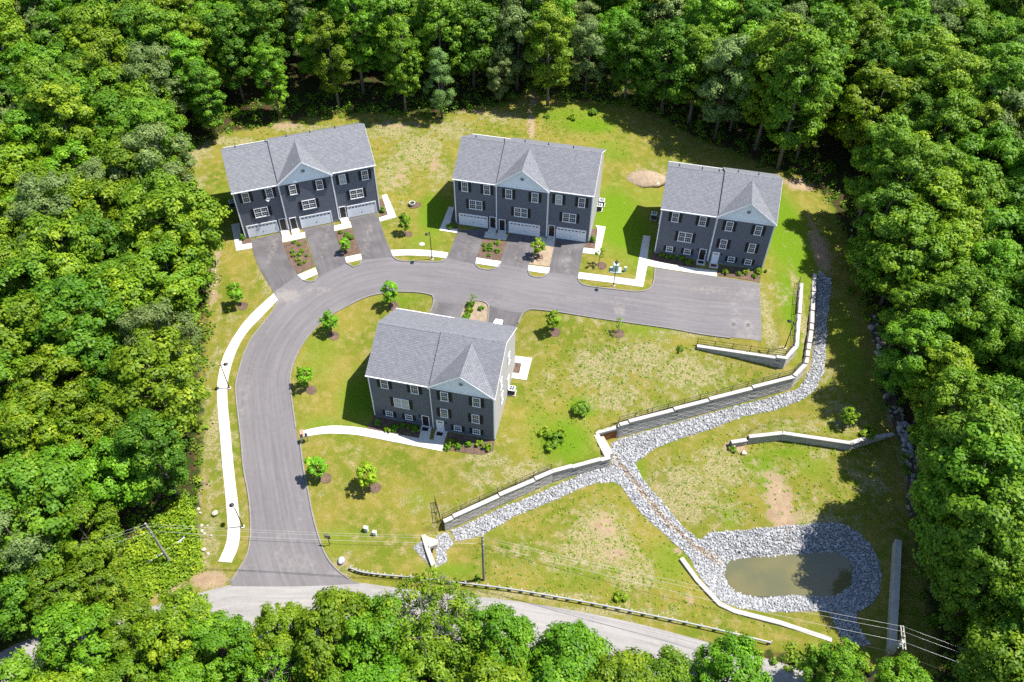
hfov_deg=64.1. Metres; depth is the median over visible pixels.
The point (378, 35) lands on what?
tall tree
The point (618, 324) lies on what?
young tree
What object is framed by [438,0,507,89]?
broadleaf tree
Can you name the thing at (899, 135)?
tall tree
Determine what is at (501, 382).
window
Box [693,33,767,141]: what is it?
grey leaved tree
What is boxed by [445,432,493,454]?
mulch bed
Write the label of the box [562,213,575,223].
window
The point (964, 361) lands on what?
tall tree
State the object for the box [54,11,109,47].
broadleaf tree
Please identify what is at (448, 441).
shrub
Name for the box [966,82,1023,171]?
grey leaved tree
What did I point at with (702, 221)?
window
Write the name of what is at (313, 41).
tall tree
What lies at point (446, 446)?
shrub
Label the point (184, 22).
tall tree
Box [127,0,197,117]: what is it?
tall tree
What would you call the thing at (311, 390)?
mulch ring
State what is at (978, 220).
broadleaf tree
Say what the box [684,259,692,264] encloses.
shrub
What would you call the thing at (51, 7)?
tall tree
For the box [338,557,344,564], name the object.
boulder
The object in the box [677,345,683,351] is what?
bush
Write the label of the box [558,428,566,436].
bush
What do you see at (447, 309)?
driveway
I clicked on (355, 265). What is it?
kerb
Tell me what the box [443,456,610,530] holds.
retaining wall
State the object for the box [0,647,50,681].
broadleaf tree
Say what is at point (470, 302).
shrub
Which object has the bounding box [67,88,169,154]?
broadleaf tree
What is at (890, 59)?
tall tree
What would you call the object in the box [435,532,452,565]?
riprap
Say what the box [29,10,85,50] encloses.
tall tree
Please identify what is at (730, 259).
window
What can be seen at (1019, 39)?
tall tree
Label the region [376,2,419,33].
broadleaf tree
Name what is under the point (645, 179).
gravel heap
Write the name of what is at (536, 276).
kerb
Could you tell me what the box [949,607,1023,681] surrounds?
broadleaf tree
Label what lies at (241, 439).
kerb
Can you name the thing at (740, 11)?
tall tree
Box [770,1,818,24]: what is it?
grey leaved tree
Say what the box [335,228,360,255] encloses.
mulch bed
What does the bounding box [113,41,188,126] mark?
grey leaved tree
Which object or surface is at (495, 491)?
railing
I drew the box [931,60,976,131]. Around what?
broadleaf tree
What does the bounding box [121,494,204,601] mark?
undergrowth
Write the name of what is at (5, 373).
tall tree
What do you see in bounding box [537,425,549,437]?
bush
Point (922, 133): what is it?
tall tree
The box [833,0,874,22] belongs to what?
tall tree
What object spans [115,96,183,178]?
tall tree
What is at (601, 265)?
mulch ring
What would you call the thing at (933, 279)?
broadleaf tree
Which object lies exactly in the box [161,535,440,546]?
power line
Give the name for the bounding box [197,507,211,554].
bank stones
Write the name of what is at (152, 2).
tall tree
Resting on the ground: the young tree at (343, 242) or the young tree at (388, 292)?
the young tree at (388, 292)
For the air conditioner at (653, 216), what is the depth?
127.58 m
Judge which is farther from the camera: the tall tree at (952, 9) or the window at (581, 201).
the tall tree at (952, 9)
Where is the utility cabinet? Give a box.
[363,525,368,532]
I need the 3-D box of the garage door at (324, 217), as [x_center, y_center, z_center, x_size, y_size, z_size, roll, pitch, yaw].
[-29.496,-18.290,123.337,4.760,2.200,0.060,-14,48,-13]
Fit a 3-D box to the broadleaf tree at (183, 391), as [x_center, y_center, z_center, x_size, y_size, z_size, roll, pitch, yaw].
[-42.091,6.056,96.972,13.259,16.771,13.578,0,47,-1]
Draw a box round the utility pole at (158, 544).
[144,523,171,561]
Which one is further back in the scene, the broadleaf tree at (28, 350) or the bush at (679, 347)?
the bush at (679, 347)
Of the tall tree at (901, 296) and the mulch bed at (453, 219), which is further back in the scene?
the mulch bed at (453, 219)
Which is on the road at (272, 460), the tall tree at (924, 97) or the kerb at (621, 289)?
the kerb at (621, 289)
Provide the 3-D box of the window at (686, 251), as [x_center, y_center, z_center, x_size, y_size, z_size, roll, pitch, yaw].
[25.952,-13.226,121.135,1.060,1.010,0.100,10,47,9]
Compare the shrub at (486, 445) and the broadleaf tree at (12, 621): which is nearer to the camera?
the broadleaf tree at (12, 621)
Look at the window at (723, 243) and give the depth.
118.35 m
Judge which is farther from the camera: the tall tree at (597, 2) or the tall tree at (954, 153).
the tall tree at (597, 2)
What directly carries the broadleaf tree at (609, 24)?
on the ground
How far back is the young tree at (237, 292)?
111.75 m
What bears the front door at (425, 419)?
in the townhouse at (442, 373)
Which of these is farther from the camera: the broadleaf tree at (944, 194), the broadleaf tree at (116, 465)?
the broadleaf tree at (944, 194)
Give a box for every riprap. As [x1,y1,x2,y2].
[413,541,430,565]
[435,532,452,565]
[450,271,882,646]
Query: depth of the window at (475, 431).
103.21 m
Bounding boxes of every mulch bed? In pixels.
[240,228,250,243]
[283,238,313,273]
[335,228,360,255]
[368,416,420,437]
[380,199,386,216]
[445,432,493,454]
[450,209,457,228]
[461,301,487,321]
[477,238,507,260]
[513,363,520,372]
[529,245,553,265]
[584,228,596,248]
[650,252,695,267]
[718,265,760,282]
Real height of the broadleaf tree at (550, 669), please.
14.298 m
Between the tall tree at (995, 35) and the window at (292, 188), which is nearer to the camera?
the window at (292, 188)
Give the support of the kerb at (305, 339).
on the road at (272, 460)
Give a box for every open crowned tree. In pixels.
[242,643,308,681]
[370,560,468,681]
[408,582,502,669]
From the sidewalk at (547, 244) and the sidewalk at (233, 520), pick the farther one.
the sidewalk at (547, 244)
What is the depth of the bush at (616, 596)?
93.02 m
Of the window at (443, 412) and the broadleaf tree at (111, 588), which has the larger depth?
the window at (443, 412)
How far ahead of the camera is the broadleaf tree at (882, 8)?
147.52 m
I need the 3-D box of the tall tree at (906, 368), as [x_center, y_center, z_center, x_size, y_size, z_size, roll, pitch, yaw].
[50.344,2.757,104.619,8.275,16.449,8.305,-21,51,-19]
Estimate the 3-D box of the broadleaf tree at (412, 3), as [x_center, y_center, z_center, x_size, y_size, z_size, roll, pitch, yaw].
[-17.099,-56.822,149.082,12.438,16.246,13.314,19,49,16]
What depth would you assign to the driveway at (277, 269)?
119.05 m
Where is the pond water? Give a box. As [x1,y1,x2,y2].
[722,551,852,597]
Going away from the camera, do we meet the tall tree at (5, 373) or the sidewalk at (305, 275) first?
the tall tree at (5, 373)
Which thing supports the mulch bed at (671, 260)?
on the ground
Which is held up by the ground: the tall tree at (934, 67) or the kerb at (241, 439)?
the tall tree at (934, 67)
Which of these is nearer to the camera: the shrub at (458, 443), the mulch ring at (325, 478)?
the mulch ring at (325, 478)
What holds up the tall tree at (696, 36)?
on the ground
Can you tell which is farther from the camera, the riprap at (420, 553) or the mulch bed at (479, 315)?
the mulch bed at (479, 315)
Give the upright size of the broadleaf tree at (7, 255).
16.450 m
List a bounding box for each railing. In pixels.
[441,464,551,519]
[618,356,805,422]
[697,277,800,355]
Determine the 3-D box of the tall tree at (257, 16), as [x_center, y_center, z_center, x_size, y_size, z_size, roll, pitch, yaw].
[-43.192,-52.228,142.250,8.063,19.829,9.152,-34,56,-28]
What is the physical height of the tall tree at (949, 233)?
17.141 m
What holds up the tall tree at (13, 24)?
on the ground
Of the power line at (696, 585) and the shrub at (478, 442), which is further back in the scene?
the shrub at (478, 442)
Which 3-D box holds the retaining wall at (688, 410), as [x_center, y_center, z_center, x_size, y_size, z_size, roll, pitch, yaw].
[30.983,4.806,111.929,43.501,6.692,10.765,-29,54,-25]
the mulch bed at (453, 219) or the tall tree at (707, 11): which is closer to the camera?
the mulch bed at (453, 219)
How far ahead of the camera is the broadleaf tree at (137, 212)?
105.52 m
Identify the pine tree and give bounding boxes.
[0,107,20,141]
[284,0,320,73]
[422,47,456,118]
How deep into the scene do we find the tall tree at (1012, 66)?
122.22 m
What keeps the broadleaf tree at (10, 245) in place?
on the ground
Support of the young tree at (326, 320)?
on the mulch ring at (333, 335)
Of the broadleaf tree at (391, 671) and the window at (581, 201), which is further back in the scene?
the window at (581, 201)
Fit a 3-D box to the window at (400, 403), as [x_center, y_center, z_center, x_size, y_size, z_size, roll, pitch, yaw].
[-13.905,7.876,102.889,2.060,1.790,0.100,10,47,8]
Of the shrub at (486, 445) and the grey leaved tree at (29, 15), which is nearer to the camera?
the shrub at (486, 445)
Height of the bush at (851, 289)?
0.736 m
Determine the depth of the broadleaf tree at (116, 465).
89.32 m
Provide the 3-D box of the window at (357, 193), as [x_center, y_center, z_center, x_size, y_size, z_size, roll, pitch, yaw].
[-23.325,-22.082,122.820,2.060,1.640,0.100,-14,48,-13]
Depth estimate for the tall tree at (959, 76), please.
122.99 m
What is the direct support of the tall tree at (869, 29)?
on the ground
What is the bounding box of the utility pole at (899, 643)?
[869,625,905,676]
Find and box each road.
[0,583,805,681]
[229,257,760,585]
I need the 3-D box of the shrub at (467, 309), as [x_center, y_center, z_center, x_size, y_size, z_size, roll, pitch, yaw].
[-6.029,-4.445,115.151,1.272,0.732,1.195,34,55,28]
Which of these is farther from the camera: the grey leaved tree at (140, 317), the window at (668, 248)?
the window at (668, 248)
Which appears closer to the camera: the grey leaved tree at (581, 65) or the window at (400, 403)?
the window at (400, 403)
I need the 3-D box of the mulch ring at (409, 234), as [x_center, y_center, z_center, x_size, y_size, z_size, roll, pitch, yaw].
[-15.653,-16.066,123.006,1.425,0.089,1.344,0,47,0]
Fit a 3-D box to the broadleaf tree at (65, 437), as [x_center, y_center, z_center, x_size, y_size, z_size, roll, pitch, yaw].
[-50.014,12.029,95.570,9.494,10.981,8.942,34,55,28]
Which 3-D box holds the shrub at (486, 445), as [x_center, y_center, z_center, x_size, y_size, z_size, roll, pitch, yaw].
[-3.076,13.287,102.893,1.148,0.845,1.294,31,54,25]
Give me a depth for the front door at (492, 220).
123.14 m
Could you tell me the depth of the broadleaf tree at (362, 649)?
78.96 m
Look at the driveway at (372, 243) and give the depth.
122.35 m
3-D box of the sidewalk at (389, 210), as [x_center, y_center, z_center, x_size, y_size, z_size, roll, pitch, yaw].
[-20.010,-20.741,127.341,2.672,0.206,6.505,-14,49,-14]
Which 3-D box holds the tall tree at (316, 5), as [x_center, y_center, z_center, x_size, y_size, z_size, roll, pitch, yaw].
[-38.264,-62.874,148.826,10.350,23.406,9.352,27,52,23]
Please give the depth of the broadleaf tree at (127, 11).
131.14 m
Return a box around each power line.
[153,526,480,538]
[156,531,480,543]
[159,524,435,535]
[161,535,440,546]
[483,536,898,625]
[486,544,901,641]
[487,548,899,653]
[538,552,898,630]
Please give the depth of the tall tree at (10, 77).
122.94 m
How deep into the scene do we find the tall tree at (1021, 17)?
141.06 m
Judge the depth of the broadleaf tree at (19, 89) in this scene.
121.53 m
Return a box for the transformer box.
[609,262,621,273]
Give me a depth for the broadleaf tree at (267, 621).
82.59 m
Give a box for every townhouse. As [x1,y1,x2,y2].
[221,123,379,238]
[365,308,516,440]
[452,134,605,243]
[654,161,782,269]
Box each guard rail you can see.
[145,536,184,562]
[350,565,771,644]
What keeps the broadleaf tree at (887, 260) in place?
on the ground
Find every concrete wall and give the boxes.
[594,434,610,457]
[601,436,612,458]
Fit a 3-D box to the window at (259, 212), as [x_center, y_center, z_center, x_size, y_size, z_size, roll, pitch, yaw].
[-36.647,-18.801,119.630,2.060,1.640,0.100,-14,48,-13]
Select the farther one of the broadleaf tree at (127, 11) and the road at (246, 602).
the broadleaf tree at (127, 11)
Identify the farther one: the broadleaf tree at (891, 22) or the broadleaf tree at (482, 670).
the broadleaf tree at (891, 22)
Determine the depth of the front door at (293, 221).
122.46 m
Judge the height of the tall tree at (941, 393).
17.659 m
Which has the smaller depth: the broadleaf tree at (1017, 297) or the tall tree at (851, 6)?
the broadleaf tree at (1017, 297)
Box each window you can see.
[241,192,250,202]
[253,207,269,217]
[265,188,273,197]
[288,185,296,195]
[301,199,316,209]
[315,179,323,190]
[338,174,346,184]
[349,188,363,199]
[361,170,368,180]
[380,380,388,388]
[385,410,393,416]
[393,397,409,409]
[405,414,412,420]
[410,385,418,394]
[440,391,448,401]
[440,408,448,418]
[454,425,461,431]
[461,181,467,191]
[469,200,481,209]
[471,414,479,423]
[472,397,480,407]
[472,429,480,434]
[483,184,489,194]
[500,376,502,390]
[505,189,511,199]
[514,207,527,217]
[531,192,538,202]
[555,194,562,204]
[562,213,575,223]
[578,197,585,207]
[666,246,672,251]
[671,212,679,222]
[677,231,692,242]
[683,248,690,254]
[698,216,706,226]
[719,239,727,248]
[724,221,733,231]
[727,256,734,262]
[744,259,751,264]
[747,243,756,253]
[753,225,762,235]
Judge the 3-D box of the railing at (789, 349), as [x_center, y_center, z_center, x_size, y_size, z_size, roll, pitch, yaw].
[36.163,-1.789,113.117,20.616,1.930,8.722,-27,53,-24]
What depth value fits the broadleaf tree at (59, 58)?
128.85 m
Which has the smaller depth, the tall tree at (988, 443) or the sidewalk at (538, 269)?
the tall tree at (988, 443)
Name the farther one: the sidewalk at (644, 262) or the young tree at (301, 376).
the sidewalk at (644, 262)
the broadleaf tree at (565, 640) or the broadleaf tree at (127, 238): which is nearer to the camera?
the broadleaf tree at (565, 640)
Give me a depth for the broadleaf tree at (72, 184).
107.06 m
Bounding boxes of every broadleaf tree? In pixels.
[0,5,32,52]
[0,39,64,108]
[0,123,39,191]
[0,159,38,224]
[0,191,31,237]
[0,228,23,293]
[0,237,51,321]
[0,239,94,333]
[0,289,95,387]
[0,322,51,397]
[0,399,21,459]
[0,443,56,513]
[0,449,95,566]
[0,472,55,577]
[0,552,46,639]
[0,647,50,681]
[2,350,98,442]
[8,69,105,142]
[9,272,138,377]
[10,161,76,201]
[11,207,103,320]
[12,156,62,188]
[15,546,96,618]
[29,598,132,681]
[30,669,84,681]
[32,406,116,465]
[32,440,99,503]
[37,137,102,174]
[39,169,118,244]
[39,486,124,573]
[52,38,82,69]
[52,208,133,286]
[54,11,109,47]
[54,48,107,81]
[55,0,140,66]
[55,537,132,613]
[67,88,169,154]
[68,177,156,259]
[76,392,155,456]
[76,436,156,511]
[79,64,134,117]
[80,258,139,328]
[81,332,158,414]
[84,133,166,209]
[88,142,144,186]
[89,123,128,156]
[90,257,199,360]
[91,321,156,364]
[92,650,162,681]
[93,0,171,81]
[93,322,210,438]
[94,597,168,676]
[102,37,174,98]
[104,223,146,259]
[105,233,170,268]
[108,73,186,154]
[113,168,216,257]
[119,178,231,292]
[122,231,209,317]
[127,184,202,221]
[130,583,219,673]
[132,0,215,42]
[156,657,205,681]
[179,608,258,681]
[203,0,254,51]
[209,0,281,42]
[248,599,311,675]
[291,11,354,82]
[292,584,379,681]
[316,664,344,681]
[333,590,421,679]
[341,654,416,681]
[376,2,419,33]
[389,625,465,681]
[393,0,442,66]
[423,0,485,65]
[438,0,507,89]
[454,639,535,681]
[458,601,539,681]
[511,656,588,681]
[525,618,614,681]
[586,646,664,681]
[590,7,639,84]
[602,0,659,43]
[626,644,693,681]
[629,16,702,114]
[688,628,773,681]
[797,635,867,681]
[825,60,928,169]
[837,2,898,102]
[845,197,960,306]
[849,0,900,72]
[860,7,946,98]
[874,651,938,681]
[882,165,977,263]
[900,253,1001,335]
[930,0,1004,53]
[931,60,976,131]
[933,201,997,267]
[936,0,996,31]
[947,370,1023,433]
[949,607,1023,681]
[950,120,1023,186]
[955,277,1023,367]
[962,176,1016,233]
[966,201,1023,282]
[973,10,1019,40]
[991,293,1023,375]
[993,175,1023,239]
[998,241,1023,293]
[1007,226,1023,243]
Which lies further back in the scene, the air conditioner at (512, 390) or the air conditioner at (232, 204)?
the air conditioner at (232, 204)
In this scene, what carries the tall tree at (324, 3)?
on the ground
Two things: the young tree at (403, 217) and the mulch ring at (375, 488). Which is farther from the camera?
the young tree at (403, 217)
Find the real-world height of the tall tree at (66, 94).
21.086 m
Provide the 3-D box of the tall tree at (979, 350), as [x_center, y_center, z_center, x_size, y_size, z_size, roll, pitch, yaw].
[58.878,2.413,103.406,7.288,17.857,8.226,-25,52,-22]
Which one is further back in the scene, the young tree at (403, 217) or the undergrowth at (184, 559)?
the young tree at (403, 217)
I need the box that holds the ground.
[0,0,1020,681]
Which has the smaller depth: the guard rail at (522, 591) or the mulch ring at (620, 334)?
the guard rail at (522, 591)
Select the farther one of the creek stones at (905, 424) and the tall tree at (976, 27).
the tall tree at (976, 27)
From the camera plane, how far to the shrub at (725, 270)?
119.38 m
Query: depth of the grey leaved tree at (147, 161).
113.65 m
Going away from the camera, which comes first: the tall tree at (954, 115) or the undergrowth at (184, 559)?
the undergrowth at (184, 559)
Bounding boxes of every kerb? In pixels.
[231,299,278,581]
[289,291,433,427]
[299,439,348,578]
[346,259,362,267]
[392,256,446,261]
[459,300,489,321]
[475,263,499,269]
[518,308,730,338]
[527,270,548,277]
[577,267,655,291]
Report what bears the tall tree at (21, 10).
on the ground
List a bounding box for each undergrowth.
[0,57,1002,681]
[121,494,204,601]
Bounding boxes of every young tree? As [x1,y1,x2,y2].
[225,282,243,304]
[296,367,313,386]
[303,456,327,477]
[317,309,338,331]
[339,237,350,252]
[356,461,377,487]
[380,280,397,305]
[398,212,410,233]
[530,237,545,253]
[543,310,560,331]
[594,246,606,264]
[616,318,623,332]
[840,407,860,424]
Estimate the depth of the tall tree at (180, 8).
143.08 m
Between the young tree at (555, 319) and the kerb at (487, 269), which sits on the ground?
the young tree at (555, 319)
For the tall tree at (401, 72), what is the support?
on the ground
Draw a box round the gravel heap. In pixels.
[627,170,665,187]
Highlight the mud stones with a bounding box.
[613,454,722,565]
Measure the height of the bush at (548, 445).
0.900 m
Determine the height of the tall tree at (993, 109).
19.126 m
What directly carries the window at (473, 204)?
in the townhouse at (550, 191)
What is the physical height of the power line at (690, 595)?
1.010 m
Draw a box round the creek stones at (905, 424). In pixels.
[896,421,914,457]
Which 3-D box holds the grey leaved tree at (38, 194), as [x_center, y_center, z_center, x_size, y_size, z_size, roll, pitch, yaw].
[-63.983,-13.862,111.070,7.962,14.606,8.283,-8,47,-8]
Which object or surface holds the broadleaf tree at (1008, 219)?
on the ground
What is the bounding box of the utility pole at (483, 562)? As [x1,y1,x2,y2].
[481,535,484,580]
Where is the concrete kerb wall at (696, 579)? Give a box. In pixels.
[679,557,831,641]
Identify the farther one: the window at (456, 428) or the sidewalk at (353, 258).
the sidewalk at (353, 258)
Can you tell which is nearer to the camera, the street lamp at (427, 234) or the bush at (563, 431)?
the bush at (563, 431)
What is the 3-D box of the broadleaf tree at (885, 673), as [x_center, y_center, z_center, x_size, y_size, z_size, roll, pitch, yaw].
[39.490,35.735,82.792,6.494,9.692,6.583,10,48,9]
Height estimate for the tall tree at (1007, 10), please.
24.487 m
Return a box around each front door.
[279,219,286,229]
[290,218,296,228]
[339,207,345,217]
[422,416,428,425]
[437,421,443,430]
[490,217,494,227]
[499,220,504,230]
[549,225,554,235]
[698,249,705,259]
[711,253,718,262]
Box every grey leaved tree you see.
[0,0,51,42]
[0,85,19,121]
[0,169,94,250]
[0,502,68,590]
[2,190,52,237]
[3,120,47,160]
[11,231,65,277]
[20,10,54,51]
[67,156,127,223]
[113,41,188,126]
[113,297,203,379]
[119,121,197,191]
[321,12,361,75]
[483,49,515,102]
[486,0,551,90]
[566,0,604,58]
[566,17,608,94]
[642,0,690,67]
[656,0,677,24]
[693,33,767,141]
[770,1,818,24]
[911,0,970,56]
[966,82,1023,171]
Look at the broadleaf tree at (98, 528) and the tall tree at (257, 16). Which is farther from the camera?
the tall tree at (257, 16)
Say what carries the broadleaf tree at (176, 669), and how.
on the ground
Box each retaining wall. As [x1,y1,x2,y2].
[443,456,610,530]
[595,273,816,439]
[696,283,802,368]
[729,431,893,450]
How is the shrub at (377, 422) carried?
on the mulch bed at (405, 431)
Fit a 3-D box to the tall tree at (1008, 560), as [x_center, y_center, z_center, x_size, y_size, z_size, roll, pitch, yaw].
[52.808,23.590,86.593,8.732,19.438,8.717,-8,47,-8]
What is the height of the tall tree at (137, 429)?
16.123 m
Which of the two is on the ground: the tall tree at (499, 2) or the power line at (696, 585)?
the tall tree at (499, 2)
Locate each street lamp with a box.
[220,362,230,389]
[229,503,244,528]
[425,232,433,259]
[612,260,618,286]
[783,320,793,349]
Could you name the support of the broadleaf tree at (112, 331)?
on the ground
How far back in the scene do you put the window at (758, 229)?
115.28 m
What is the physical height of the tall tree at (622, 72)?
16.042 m
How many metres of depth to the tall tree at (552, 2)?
144.55 m
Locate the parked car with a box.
[493,319,503,323]
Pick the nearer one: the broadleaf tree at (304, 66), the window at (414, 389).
the window at (414, 389)
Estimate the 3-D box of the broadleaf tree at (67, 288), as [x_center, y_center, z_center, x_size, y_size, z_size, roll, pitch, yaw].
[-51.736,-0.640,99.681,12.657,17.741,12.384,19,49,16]
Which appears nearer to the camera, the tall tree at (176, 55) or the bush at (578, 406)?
the bush at (578, 406)
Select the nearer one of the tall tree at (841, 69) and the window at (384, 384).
the window at (384, 384)
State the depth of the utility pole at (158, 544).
90.75 m
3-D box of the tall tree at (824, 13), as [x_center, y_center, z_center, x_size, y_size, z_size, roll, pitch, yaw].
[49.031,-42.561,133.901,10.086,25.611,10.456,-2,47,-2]
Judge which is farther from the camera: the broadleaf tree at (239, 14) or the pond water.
the broadleaf tree at (239, 14)
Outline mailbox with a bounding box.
[300,433,308,442]
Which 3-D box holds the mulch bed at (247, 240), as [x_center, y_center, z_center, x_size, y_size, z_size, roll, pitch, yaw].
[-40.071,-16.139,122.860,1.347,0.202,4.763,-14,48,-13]
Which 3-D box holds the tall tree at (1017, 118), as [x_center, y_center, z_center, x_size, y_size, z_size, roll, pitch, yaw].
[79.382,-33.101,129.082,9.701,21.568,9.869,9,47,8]
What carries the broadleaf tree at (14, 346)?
on the ground
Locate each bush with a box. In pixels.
[474,574,480,582]
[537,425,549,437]
[544,440,558,451]
[546,432,564,442]
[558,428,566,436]
[568,114,576,120]
[570,400,590,415]
[588,107,597,114]
[613,590,628,602]
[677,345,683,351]
[728,446,736,452]
[845,286,854,294]
[859,425,875,439]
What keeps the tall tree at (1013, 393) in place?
on the ground
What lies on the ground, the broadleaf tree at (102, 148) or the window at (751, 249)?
the broadleaf tree at (102, 148)
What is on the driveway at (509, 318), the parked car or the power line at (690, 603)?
the parked car
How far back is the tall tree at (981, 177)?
112.31 m
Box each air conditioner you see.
[228,199,235,208]
[507,385,516,396]
[597,203,602,212]
[599,198,604,207]
[650,211,656,220]
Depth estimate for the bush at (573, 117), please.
144.69 m
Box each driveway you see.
[251,233,297,291]
[303,223,345,275]
[349,213,392,258]
[430,302,462,317]
[447,228,487,264]
[488,306,521,332]
[500,234,535,268]
[549,238,585,275]
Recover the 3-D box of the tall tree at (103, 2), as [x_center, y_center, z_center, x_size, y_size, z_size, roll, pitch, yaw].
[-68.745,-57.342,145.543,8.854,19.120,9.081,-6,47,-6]
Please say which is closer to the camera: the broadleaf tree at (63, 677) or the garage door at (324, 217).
the broadleaf tree at (63, 677)
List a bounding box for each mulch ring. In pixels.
[238,302,247,309]
[306,385,316,394]
[319,473,330,483]
[328,331,338,339]
[368,483,381,492]
[388,302,398,310]
[403,231,412,236]
[407,202,420,208]
[534,254,542,260]
[550,327,560,336]
[597,262,606,269]
[613,329,623,337]
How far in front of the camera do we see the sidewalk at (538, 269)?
118.91 m
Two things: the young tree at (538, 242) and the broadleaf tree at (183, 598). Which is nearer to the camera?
the broadleaf tree at (183, 598)
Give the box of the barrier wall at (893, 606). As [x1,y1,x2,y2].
[886,539,901,654]
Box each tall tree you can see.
[0,0,33,102]
[0,65,17,123]
[0,108,60,160]
[0,199,24,245]
[0,349,53,414]
[0,398,62,462]
[9,0,53,17]
[10,56,93,157]
[17,0,76,44]
[22,81,102,163]
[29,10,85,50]
[53,0,106,33]
[57,58,100,92]
[76,27,142,93]
[96,0,137,32]
[112,407,190,497]
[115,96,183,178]
[118,0,168,77]
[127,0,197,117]
[147,98,194,178]
[161,0,202,13]
[165,30,217,122]
[169,14,226,88]
[176,57,227,138]
[186,0,230,89]
[200,4,254,102]
[234,0,289,83]
[249,42,288,117]
[258,0,293,65]
[285,0,322,26]
[304,8,353,108]
[320,0,354,9]
[326,0,382,94]
[347,0,367,32]
[352,0,399,45]
[365,0,416,95]
[375,13,423,113]
[409,0,469,90]
[482,0,526,45]
[490,0,504,12]
[521,0,577,79]
[523,1,574,106]
[534,0,561,53]
[574,0,608,44]
[592,0,633,48]
[606,16,649,100]
[634,0,662,18]
[672,23,725,123]
[680,0,739,99]
[684,0,721,35]
[717,0,771,77]
[718,20,775,131]
[726,0,791,117]
[739,11,816,150]
[762,27,843,169]
[763,18,812,97]
[764,0,798,24]
[774,0,839,22]
[786,2,859,132]
[787,77,838,161]
[808,29,850,88]
[810,0,870,17]
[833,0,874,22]
[833,3,894,122]
[841,39,900,141]
[843,111,916,228]
[847,178,915,271]
[863,134,947,228]
[871,0,930,95]
[871,308,954,401]
[876,279,938,349]
[879,50,945,123]
[884,90,939,153]
[890,24,959,97]
[892,130,934,190]
[902,340,979,423]
[905,141,970,210]
[906,218,981,298]
[906,363,1004,462]
[907,87,982,173]
[908,392,1023,518]
[909,419,1023,551]
[911,49,992,142]
[912,460,1023,594]
[913,262,1006,364]
[926,0,957,33]
[930,535,1023,635]
[932,42,961,61]
[937,159,1007,231]
[941,17,988,60]
[943,41,1023,156]
[943,299,1023,379]
[944,54,1007,133]
[948,100,1006,161]
[957,373,1023,448]
[961,237,1018,311]
[962,580,1023,680]
[977,519,1023,608]
[982,20,1023,45]
[983,85,1023,154]
[984,34,1023,101]
[985,19,1023,95]
[989,0,1023,39]
[990,262,1023,339]
[993,329,1023,377]
[999,126,1023,191]
[1000,145,1023,203]
[1006,4,1023,53]
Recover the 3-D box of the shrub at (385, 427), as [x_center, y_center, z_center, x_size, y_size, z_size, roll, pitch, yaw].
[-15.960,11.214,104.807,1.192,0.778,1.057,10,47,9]
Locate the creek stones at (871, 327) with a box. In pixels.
[868,315,918,531]
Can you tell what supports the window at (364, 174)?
in the townhouse at (307, 179)
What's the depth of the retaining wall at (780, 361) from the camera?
111.09 m
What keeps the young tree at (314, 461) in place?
on the ground
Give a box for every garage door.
[246,220,278,237]
[299,211,332,228]
[346,201,376,217]
[459,213,487,227]
[509,221,539,236]
[556,226,585,241]
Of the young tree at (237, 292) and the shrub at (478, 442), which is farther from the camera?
the young tree at (237, 292)
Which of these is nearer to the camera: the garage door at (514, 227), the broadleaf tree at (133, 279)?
the broadleaf tree at (133, 279)
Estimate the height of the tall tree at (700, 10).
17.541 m
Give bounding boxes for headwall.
[421,534,437,567]
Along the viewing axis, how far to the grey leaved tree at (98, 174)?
110.35 m
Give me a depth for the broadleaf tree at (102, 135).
117.95 m
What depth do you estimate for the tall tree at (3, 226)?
103.29 m
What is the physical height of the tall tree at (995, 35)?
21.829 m
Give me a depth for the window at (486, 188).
118.97 m
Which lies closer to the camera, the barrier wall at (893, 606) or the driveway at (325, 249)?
the barrier wall at (893, 606)
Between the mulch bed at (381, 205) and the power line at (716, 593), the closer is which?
the power line at (716, 593)
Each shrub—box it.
[374,419,380,425]
[383,425,390,431]
[390,424,398,432]
[411,424,420,432]
[443,443,450,450]
[446,438,454,445]
[453,440,461,448]
[465,305,473,311]
[465,440,471,447]
[466,301,474,307]
[475,439,482,446]
[482,443,491,451]
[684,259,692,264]
[721,267,729,273]
[755,267,761,274]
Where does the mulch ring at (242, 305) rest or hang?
on the ground
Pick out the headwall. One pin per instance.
(428, 541)
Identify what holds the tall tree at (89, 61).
on the ground
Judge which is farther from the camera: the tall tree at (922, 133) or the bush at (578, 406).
the tall tree at (922, 133)
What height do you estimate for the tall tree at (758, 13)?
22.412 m
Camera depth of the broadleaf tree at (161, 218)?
110.64 m
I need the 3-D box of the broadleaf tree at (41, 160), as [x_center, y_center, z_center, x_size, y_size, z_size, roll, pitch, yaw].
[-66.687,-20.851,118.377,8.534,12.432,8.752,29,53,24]
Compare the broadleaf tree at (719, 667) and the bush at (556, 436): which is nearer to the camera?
the broadleaf tree at (719, 667)
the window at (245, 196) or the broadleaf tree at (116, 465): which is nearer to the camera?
the broadleaf tree at (116, 465)
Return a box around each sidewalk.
[217,293,277,562]
[231,223,251,250]
[282,232,304,242]
[298,268,317,279]
[303,426,446,451]
[334,223,351,230]
[345,254,361,262]
[379,194,395,221]
[391,249,447,257]
[439,207,457,232]
[476,258,500,266]
[484,231,507,239]
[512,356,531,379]
[528,265,549,273]
[535,237,555,246]
[578,235,716,286]
[583,225,604,254]
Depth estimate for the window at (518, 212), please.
120.24 m
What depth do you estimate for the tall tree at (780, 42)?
132.37 m

